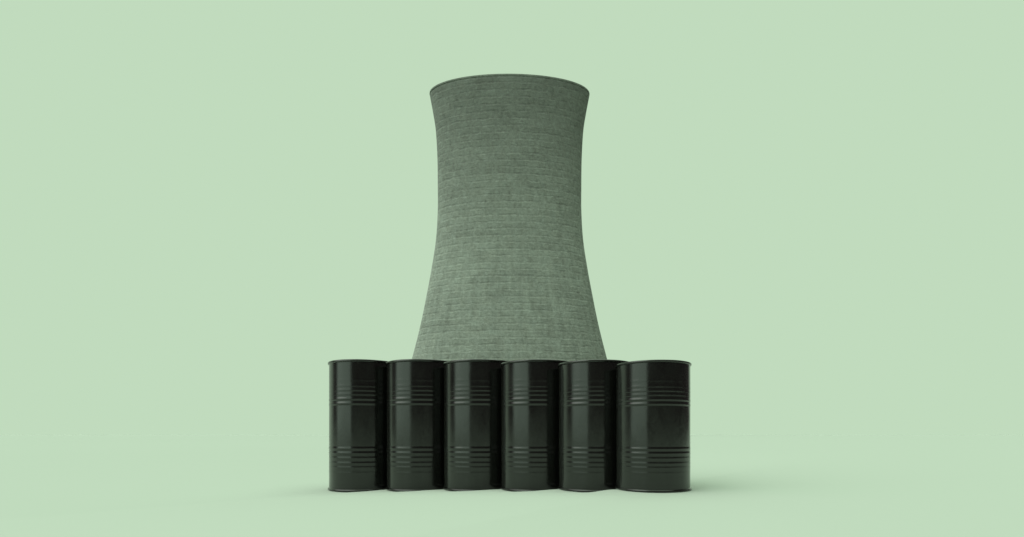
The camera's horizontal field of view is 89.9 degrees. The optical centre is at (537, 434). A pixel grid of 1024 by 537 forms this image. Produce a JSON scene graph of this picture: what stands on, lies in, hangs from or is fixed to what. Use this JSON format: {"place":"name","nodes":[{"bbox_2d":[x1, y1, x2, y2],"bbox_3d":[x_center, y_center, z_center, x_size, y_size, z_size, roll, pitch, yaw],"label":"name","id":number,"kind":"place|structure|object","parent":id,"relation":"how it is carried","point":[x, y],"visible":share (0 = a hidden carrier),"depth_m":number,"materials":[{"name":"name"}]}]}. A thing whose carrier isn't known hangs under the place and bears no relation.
{"place":"outdoors","nodes":[
{"label":"outdoors","id":0,"kind":"place"},
{"bbox_2d":[0,435,1023,536],"bbox_3d":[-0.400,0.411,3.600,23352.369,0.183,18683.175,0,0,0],"label":"ground","id":1,"kind":"structure","parent":0,"point":[740,485],"depth_m":3.29,"materials":[{"name":"green"}]},
{"bbox_2d":[328,359,387,491],"bbox_3d":[-1.603,-0.080,4.804,0.678,1.166,0.678,0,0,0],"label":"steel drum","id":2,"kind":"object","parent":1,"relation":"on","point":[357,425],"visible":0.69,"depth_m":4.50,"materials":[{"name":"black paint"}]},
{"bbox_2d":[386,359,446,491],"bbox_3d":[-0.998,-0.076,4.512,0.656,1.094,0.656,0,0,25],"label":"steel drum","id":3,"kind":"object","parent":1,"relation":"on","point":[415,424],"visible":0.69,"depth_m":4.22,"materials":[{"name":"black paint"}]},
{"bbox_2d":[443,359,506,490],"bbox_3d":[-0.457,-0.070,4.169,0.618,1.009,0.618,0,0,-39],"label":"steel drum","id":4,"kind":"object","parent":1,"relation":"on","point":[472,424],"visible":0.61,"depth_m":3.89,"materials":[{"name":"black paint"}]},
{"bbox_2d":[412,74,606,360],"bbox_3d":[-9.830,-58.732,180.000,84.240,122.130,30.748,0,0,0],"label":"cooling tower","id":5,"kind":"structure","parent":1,"relation":"on","point":[509,280],"depth_m":171.26,"materials":[{"name":"concrete"}]},
{"bbox_2d":[500,359,567,491],"bbox_3d":[0.006,-0.062,3.796,0.566,0.918,0.566,0,0,-14],"label":"steel drum","id":6,"kind":"object","parent":1,"relation":"on","point":[529,424],"visible":0.65,"depth_m":3.54,"materials":[{"name":"black paint"}]},
{"bbox_2d":[558,359,628,491],"bbox_3d":[0.387,-0.055,3.414,0.506,0.826,0.506,0,0,11],"label":"steel drum","id":7,"kind":"object","parent":1,"relation":"on","point":[587,425],"visible":0.7,"depth_m":3.19,"materials":[{"name":"black paint"}]},
{"bbox_2d":[615,359,691,492],"bbox_3d":[0.684,-0.048,3.040,0.442,0.736,0.442,0,0,36],"label":"steel drum","id":8,"kind":"object","parent":1,"relation":"on","point":[653,447],"visible":1,"depth_m":2.85,"materials":[{"name":"black paint"}]},
{"bbox_2d":[0,0,1023,434],"label":"sky","id":9,"kind":"structure","parent":0,"point":[815,208],"materials":[{"name":"green"}]}
]}

